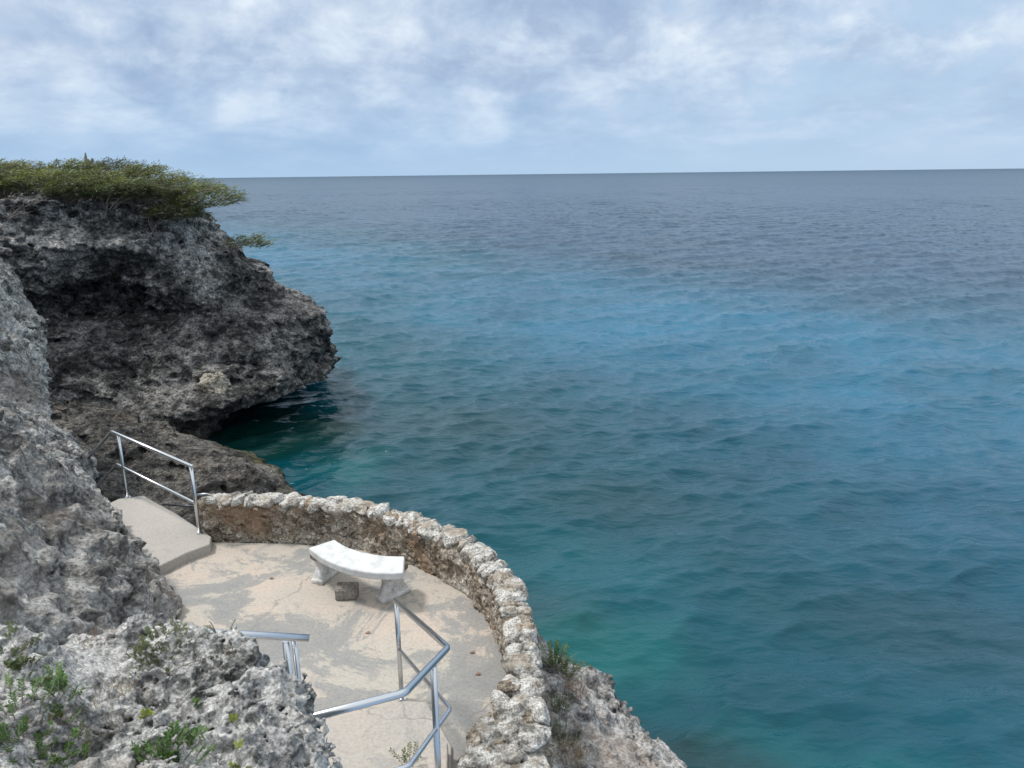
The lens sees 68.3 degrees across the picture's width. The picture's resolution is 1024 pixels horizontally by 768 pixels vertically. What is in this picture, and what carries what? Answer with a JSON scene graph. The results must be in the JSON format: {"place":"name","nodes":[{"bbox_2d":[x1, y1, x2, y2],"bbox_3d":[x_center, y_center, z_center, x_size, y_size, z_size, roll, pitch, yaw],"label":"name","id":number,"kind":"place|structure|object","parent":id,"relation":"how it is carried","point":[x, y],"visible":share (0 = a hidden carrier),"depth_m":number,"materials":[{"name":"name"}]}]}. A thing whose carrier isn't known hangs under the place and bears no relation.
{"place":"outdoors","nodes":[
{"label":"outdoors","id":0,"kind":"place"},
{"bbox_2d":[0,257,181,645],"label":"cliff","id":1,"kind":"structure","parent":0,"point":[73,556],"depth_m":7.43,"materials":[{"name":"stone"}]},
{"bbox_2d":[110,496,211,574],"bbox_3d":[-5.228,2.176,10.076,2.842,0.530,1.469,12,20,39],"label":"landing","id":2,"kind":"object","parent":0,"point":[172,540],"visible":0.29,"depth_m":9.88,"materials":[{"name":"concrete"}]},
{"bbox_2d":[88,430,202,534],"bbox_3d":[-5.614,1.431,11.059,4.127,1.604,0.229,13,21,40],"label":"handrail","id":3,"kind":"object","parent":2,"relation":"on","point":[187,464],"visible":0.93,"depth_m":10.32,"materials":[{"name":"silver metal"}]},
{"bbox_2d":[0,188,341,438],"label":"headland cliff","id":4,"kind":"structure","parent":0,"point":[145,323],"depth_m":26.94,"materials":[{"name":"stone"}]},
{"bbox_2d":[0,164,13,181],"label":"windswept shrub","id":5,"kind":"object","parent":4,"relation":"on","point":[4,171],"visible":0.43,"depth_m":27.54,"materials":[{"name":"green plant"}]},
{"bbox_2d":[0,204,31,219],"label":"dead branches","id":6,"kind":"object","parent":4,"relation":"on","point":[12,216],"visible":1,"depth_m":25.56,"materials":[{"name":"grey plant"}]},
{"bbox_2d":[0,157,37,175],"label":"windswept shrub","id":7,"kind":"object","parent":4,"relation":"on","point":[1,160],"visible":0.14,"depth_m":29.98,"materials":[{"name":"green plant"}]},
{"bbox_2d":[20,199,33,216],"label":"dead branches","id":8,"kind":"object","parent":4,"relation":"on","point":[24,208],"visible":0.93,"depth_m":25.75,"materials":[{"name":"grey plant"}]},
{"bbox_2d":[0,167,60,198],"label":"windswept shrub","id":9,"kind":"object","parent":4,"relation":"on","point":[2,191],"visible":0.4,"depth_m":27.35,"materials":[{"name":"green plant"}]},
{"bbox_2d":[0,158,61,194],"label":"windswept shrub","id":10,"kind":"object","parent":4,"relation":"on","point":[14,165],"visible":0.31,"depth_m":29.24,"materials":[{"name":"green plant"}]},
{"bbox_2d":[2,167,94,196],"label":"windswept shrub","id":11,"kind":"object","parent":4,"relation":"on","point":[40,176],"visible":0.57,"depth_m":27.05,"materials":[{"name":"green plant"}]},
{"bbox_2d":[30,177,98,212],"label":"windswept shrub","id":12,"kind":"object","parent":4,"relation":"on","point":[70,190],"visible":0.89,"depth_m":26.10,"materials":[{"name":"green plant"}]},
{"bbox_2d":[36,157,115,197],"bbox_3d":[-17.700,-8.263,30.579,3.301,1.805,3.414,13,20,40],"label":"windswept shrub","id":13,"kind":"object","parent":4,"relation":"on","point":[70,165],"visible":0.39,"depth_m":30.20,"materials":[{"name":"green plant"}]},
{"bbox_2d":[39,166,135,204],"bbox_3d":[-15.632,-7.157,27.804,3.420,1.760,3.112,-1,16,0],"label":"windswept shrub","id":14,"kind":"object","parent":4,"relation":"on","point":[104,176],"visible":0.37,"depth_m":27.44,"materials":[{"name":"green plant"}]},
{"bbox_2d":[84,153,93,166],"bbox_3d":[-18.152,-8.641,32.670,0.388,2.623,0.271,5,17,21],"label":"dead stump","id":15,"kind":"object","parent":4,"relation":"on","point":[85,157],"visible":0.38,"depth_m":32.36,"materials":[{"name":"grey wood"}]},
{"bbox_2d":[69,155,161,179],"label":"windswept shrub","id":16,"kind":"object","parent":4,"relation":"on","point":[115,163],"visible":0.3,"depth_m":30.71,"materials":[{"name":"green plant"}]},
{"bbox_2d":[82,177,160,205],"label":"windswept shrub","id":17,"kind":"object","parent":4,"relation":"on","point":[93,199],"visible":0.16,"depth_m":27.35,"materials":[{"name":"green plant"}]},
{"bbox_2d":[83,179,162,210],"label":"windswept shrub","id":18,"kind":"object","parent":4,"relation":"on","point":[101,189],"visible":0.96,"depth_m":26.28,"materials":[{"name":"green plant"}]},
{"bbox_2d":[107,159,192,197],"bbox_3d":[-14.742,-8.094,30.485,3.808,1.854,3.011,-1,16,0],"label":"windswept shrub","id":19,"kind":"object","parent":4,"relation":"on","point":[154,168],"visible":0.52,"depth_m":29.82,"materials":[{"name":"green plant"}]},
{"bbox_2d":[113,176,194,209],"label":"windswept shrub","id":20,"kind":"object","parent":4,"relation":"on","point":[164,191],"visible":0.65,"depth_m":27.04,"materials":[{"name":"green plant"}]},
{"bbox_2d":[130,200,209,233],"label":"windswept shrub","id":21,"kind":"object","parent":4,"relation":"on","point":[180,211],"visible":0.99,"depth_m":26.93,"materials":[{"name":"green plant"}]},
{"bbox_2d":[141,173,229,206],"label":"windswept shrub","id":22,"kind":"object","parent":4,"relation":"on","point":[186,181],"visible":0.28,"depth_m":29.89,"materials":[{"name":"green plant"}]},
{"bbox_2d":[145,181,252,222],"bbox_3d":[-11.522,-6.664,27.928,3.701,1.679,2.814,-9,17,-27],"label":"windswept shrub","id":23,"kind":"object","parent":4,"relation":"on","point":[197,189],"visible":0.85,"depth_m":27.70,"materials":[{"name":"green plant"}]},
{"bbox_2d":[196,369,230,393],"bbox_3d":[-10.346,0.012,26.408,1.123,1.038,1.148,-1,16,0],"label":"boulder","id":24,"kind":"object","parent":4,"relation":"on","point":[218,381],"visible":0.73,"depth_m":26.08,"materials":[{"name":"grey stone"}]},
{"bbox_2d":[221,233,275,256],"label":"shrub","id":25,"kind":"object","parent":4,"relation":"on","point":[253,239],"visible":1,"depth_m":28.85,"materials":[{"name":"green plant"}]},
{"bbox_2d":[0,610,342,767],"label":"foreground outcrop","id":26,"kind":"object","parent":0,"point":[291,736],"visible":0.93,"depth_m":3.28,"materials":[{"name":"stone"}]},
{"bbox_2d":[0,619,46,667],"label":"plant","id":27,"kind":"object","parent":26,"relation":"on","point":[14,650],"visible":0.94,"depth_m":3.31,"materials":[{"name":"green plant"}]},
{"bbox_2d":[3,653,51,683],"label":"plant","id":28,"kind":"object","parent":26,"relation":"on","point":[17,665],"visible":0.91,"depth_m":3.19,"materials":[{"name":"green plant"}]},
{"bbox_2d":[0,716,58,767],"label":"plant","id":29,"kind":"object","parent":26,"relation":"on","point":[4,729],"visible":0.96,"depth_m":2.87,"materials":[{"name":"green plant"}]},
{"bbox_2d":[24,635,41,655],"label":"fallen twig","id":30,"kind":"object","parent":26,"relation":"on","point":[29,644],"visible":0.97,"depth_m":3.32,"materials":[{"name":"grey plant"}]},
{"bbox_2d":[0,671,81,758],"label":"plant","id":31,"kind":"object","parent":26,"relation":"on","point":[12,708],"visible":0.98,"depth_m":3.00,"materials":[{"name":"green plant"}]},
{"bbox_2d":[4,688,90,754],"bbox_3d":[-1.852,1.371,3.009,0.289,0.272,0.244,4,16,16],"label":"dry grass tuft","id":32,"kind":"object","parent":26,"relation":"on","point":[50,720],"visible":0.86,"depth_m":3.02,"materials":[{"name":"green plant"}]},
{"bbox_2d":[27,661,81,692],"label":"plant","id":33,"kind":"object","parent":26,"relation":"on","point":[58,671],"visible":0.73,"depth_m":3.24,"materials":[{"name":"green plant"}]},
{"bbox_2d":[24,669,86,722],"bbox_3d":[-1.883,1.304,3.151,0.199,0.179,0.268,-5,16,-16],"label":"plant","id":34,"kind":"object","parent":26,"relation":"on","point":[59,683],"visible":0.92,"depth_m":3.16,"materials":[{"name":"green plant"}]},
{"bbox_2d":[29,718,89,767],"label":"plant","id":35,"kind":"object","parent":26,"relation":"on","point":[68,744],"visible":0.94,"depth_m":2.98,"materials":[{"name":"green plant"}]},
{"bbox_2d":[58,719,108,758],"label":"plant","id":36,"kind":"object","parent":26,"relation":"on","point":[87,730],"visible":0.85,"depth_m":3.07,"materials":[{"name":"green plant"}]},
{"bbox_2d":[72,625,118,650],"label":"dry grass tuft","id":37,"kind":"object","parent":26,"relation":"on","point":[94,637],"visible":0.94,"depth_m":3.92,"materials":[{"name":"grey plant"}]},
{"bbox_2d":[61,682,130,726],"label":"dry grass tuft","id":38,"kind":"object","parent":26,"relation":"on","point":[99,702],"visible":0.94,"depth_m":3.27,"materials":[{"name":"plant"}]},
{"bbox_2d":[86,715,128,736],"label":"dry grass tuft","id":39,"kind":"object","parent":26,"relation":"on","point":[106,722],"visible":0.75,"depth_m":3.16,"materials":[{"name":"grey plant"}]},
{"bbox_2d":[92,666,154,703],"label":"dry grass tuft","id":40,"kind":"object","parent":26,"relation":"on","point":[126,687],"visible":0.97,"depth_m":3.46,"materials":[{"name":"plant"}]},
{"bbox_2d":[138,707,153,718],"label":"plant","id":41,"kind":"object","parent":26,"relation":"on","point":[146,712],"visible":1,"depth_m":3.22,"materials":[{"name":"green plant"}]},
{"bbox_2d":[130,629,173,665],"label":"plant","id":42,"kind":"object","parent":26,"relation":"on","point":[145,643],"visible":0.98,"depth_m":3.81,"materials":[{"name":"green plant"}]},
{"bbox_2d":[125,615,210,674],"bbox_3d":[-1.736,1.327,3.823,0.396,0.157,0.366,-10,18,-29],"label":"plant","id":43,"kind":"object","parent":26,"relation":"on","point":[175,630],"visible":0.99,"depth_m":3.85,"materials":[{"name":"green plant"}]},
{"bbox_2d":[130,720,215,765],"bbox_3d":[-1.290,1.378,2.873,0.313,0.224,0.293,-1,16,0],"label":"plant","id":44,"kind":"object","parent":26,"relation":"on","point":[173,731],"visible":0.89,"depth_m":2.88,"materials":[{"name":"green plant"}]},
{"bbox_2d":[168,660,200,673],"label":"fallen twig","id":45,"kind":"object","parent":26,"relation":"on","point":[182,666],"visible":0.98,"depth_m":3.69,"materials":[{"name":"grey plant"}]},
{"bbox_2d":[191,696,202,709],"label":"plant","id":46,"kind":"object","parent":26,"relation":"on","point":[193,700],"visible":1,"depth_m":3.33,"materials":[{"name":"green plant"}]},
{"bbox_2d":[203,619,235,637],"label":"plant","id":47,"kind":"object","parent":26,"relation":"on","point":[211,628],"visible":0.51,"depth_m":3.95,"materials":[{"name":"green plant"}]},
{"bbox_2d":[203,640,258,684],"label":"dry grass tuft","id":48,"kind":"object","parent":26,"relation":"on","point":[229,659],"visible":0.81,"depth_m":3.63,"materials":[{"name":"plant"}]},
{"bbox_2d":[227,713,238,723],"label":"plant","id":49,"kind":"object","parent":26,"relation":"on","point":[233,718],"visible":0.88,"depth_m":3.09,"materials":[{"name":"green plant"}]},
{"bbox_2d":[228,738,249,767],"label":"plant","id":50,"kind":"object","parent":26,"relation":"on","point":[237,746],"visible":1,"depth_m":2.93,"materials":[{"name":"green plant"}]},
{"bbox_2d":[48,398,305,526],"bbox_3d":[-11.529,2.733,20.952,12.872,3.772,13.979,-1,16,0],"label":"rock shelf","id":51,"kind":"object","parent":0,"point":[219,468],"visible":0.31,"depth_m":21.33,"materials":[{"name":"stone"}]},
{"bbox_2d":[161,542,505,767],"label":"terrace floor","id":52,"kind":"structure","parent":0,"point":[345,657],"depth_m":8.05,"materials":[{"name":"concrete"}]},
{"bbox_2d":[335,582,358,600],"bbox_3d":[-1.866,2.344,8.550,0.254,0.157,0.175,-1,16,-2],"label":"concrete block","id":53,"kind":"object","parent":52,"relation":"on","point":[346,590],"depth_m":8.48,"materials":[{"name":"grey concrete"}]},
{"bbox_2d":[309,540,410,604],"bbox_3d":[-1.736,2.159,8.611,1.346,0.463,0.574,7,17,25],"label":"curved bench","id":54,"kind":"object","parent":52,"relation":"on","point":[332,558],"visible":1,"depth_m":8.46,"materials":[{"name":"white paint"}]},
{"bbox_2d":[197,491,556,767],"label":"stone wall","id":55,"kind":"structure","parent":52,"relation":"on","point":[513,728],"depth_m":8.62,"materials":[{"name":"white stone"}]},
{"bbox_2d":[162,493,209,506],"bbox_3d":[-4.246,2.565,11.076,2.618,2.022,0.144,9,18,30],"label":"handrail","id":56,"kind":"object","parent":55,"relation":"attached to","point":[198,494],"visible":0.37,"depth_m":11.30,"materials":[{"name":"silver metal"}]},
{"bbox_2d":[313,598,451,767],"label":"handrail","id":57,"kind":"object","parent":52,"relation":"on","point":[401,693],"visible":0.97,"depth_m":4.94,"materials":[{"name":"silver metal"}]},
{"bbox_2d":[316,701,451,767],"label":"stair landing","id":58,"kind":"object","parent":52,"relation":"on","point":[393,724],"visible":0.58,"depth_m":6.46,"materials":[{"name":"concrete"}]},
{"bbox_2d":[207,628,309,697],"bbox_3d":[-2.162,2.362,5.189,0.504,1.919,1.573,14,21,42],"label":"handrail","id":59,"kind":"object","parent":58,"relation":"on","point":[287,638],"visible":0.16,"depth_m":5.42,"materials":[{"name":"silver metal"}]},
{"bbox_2d":[340,743,447,767],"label":"stair step","id":60,"kind":"object","parent":58,"relation":"on","point":[382,757],"visible":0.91,"depth_m":5.97,"materials":[{"name":"concrete"}]},
{"bbox_2d":[389,741,421,766],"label":"plant","id":61,"kind":"object","parent":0,"point":[409,749],"visible":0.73,"depth_m":5.93,"materials":[{"name":"green plant"}]},
{"bbox_2d":[0,0,1023,178],"label":"sky","id":62,"kind":"structure","parent":0,"point":[209,88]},
{"bbox_2d":[36,168,1023,767],"bbox_3d":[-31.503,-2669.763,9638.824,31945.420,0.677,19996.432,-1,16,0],"label":"sea","id":63,"kind":"structure","parent":0,"point":[718,468],"depth_m":28.33,"materials":[{"name":"liquid"}]},
{"bbox_2d":[538,633,687,767],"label":"terrace rock","id":64,"kind":"object","parent":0,"point":[606,722],"visible":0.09,"depth_m":7.29,"materials":[{"name":"stone"}]},
{"bbox_2d":[539,638,577,671],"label":"plant","id":65,"kind":"object","parent":64,"relation":"on","point":[556,652],"visible":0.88,"depth_m":7.84,"materials":[{"name":"green plant"}]},
{"bbox_2d":[546,689,576,713],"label":"dry grass tuft","id":66,"kind":"object","parent":64,"relation":"on","point":[558,703],"visible":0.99,"depth_m":7.19,"materials":[{"name":"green plant"}]},
{"bbox_2d":[550,712,580,749],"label":"dry grass tuft","id":67,"kind":"object","parent":64,"relation":"on","point":[556,723],"visible":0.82,"depth_m":6.84,"materials":[{"name":"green plant"}]},
{"bbox_2d":[546,651,591,679],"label":"plant","id":68,"kind":"object","parent":64,"relation":"on","point":[578,666],"visible":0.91,"depth_m":7.77,"materials":[{"name":"green plant"}]},
{"bbox_2d":[552,732,596,767],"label":"dry grass tuft","id":69,"kind":"object","parent":64,"relation":"on","point":[576,753],"visible":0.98,"depth_m":6.69,"materials":[{"name":"plant"}]},
{"bbox_2d":[560,672,597,701],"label":"dry grass tuft","id":70,"kind":"object","parent":64,"relation":"on","point":[568,685],"visible":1,"depth_m":7.46,"materials":[{"name":"grey plant"}]}
]}

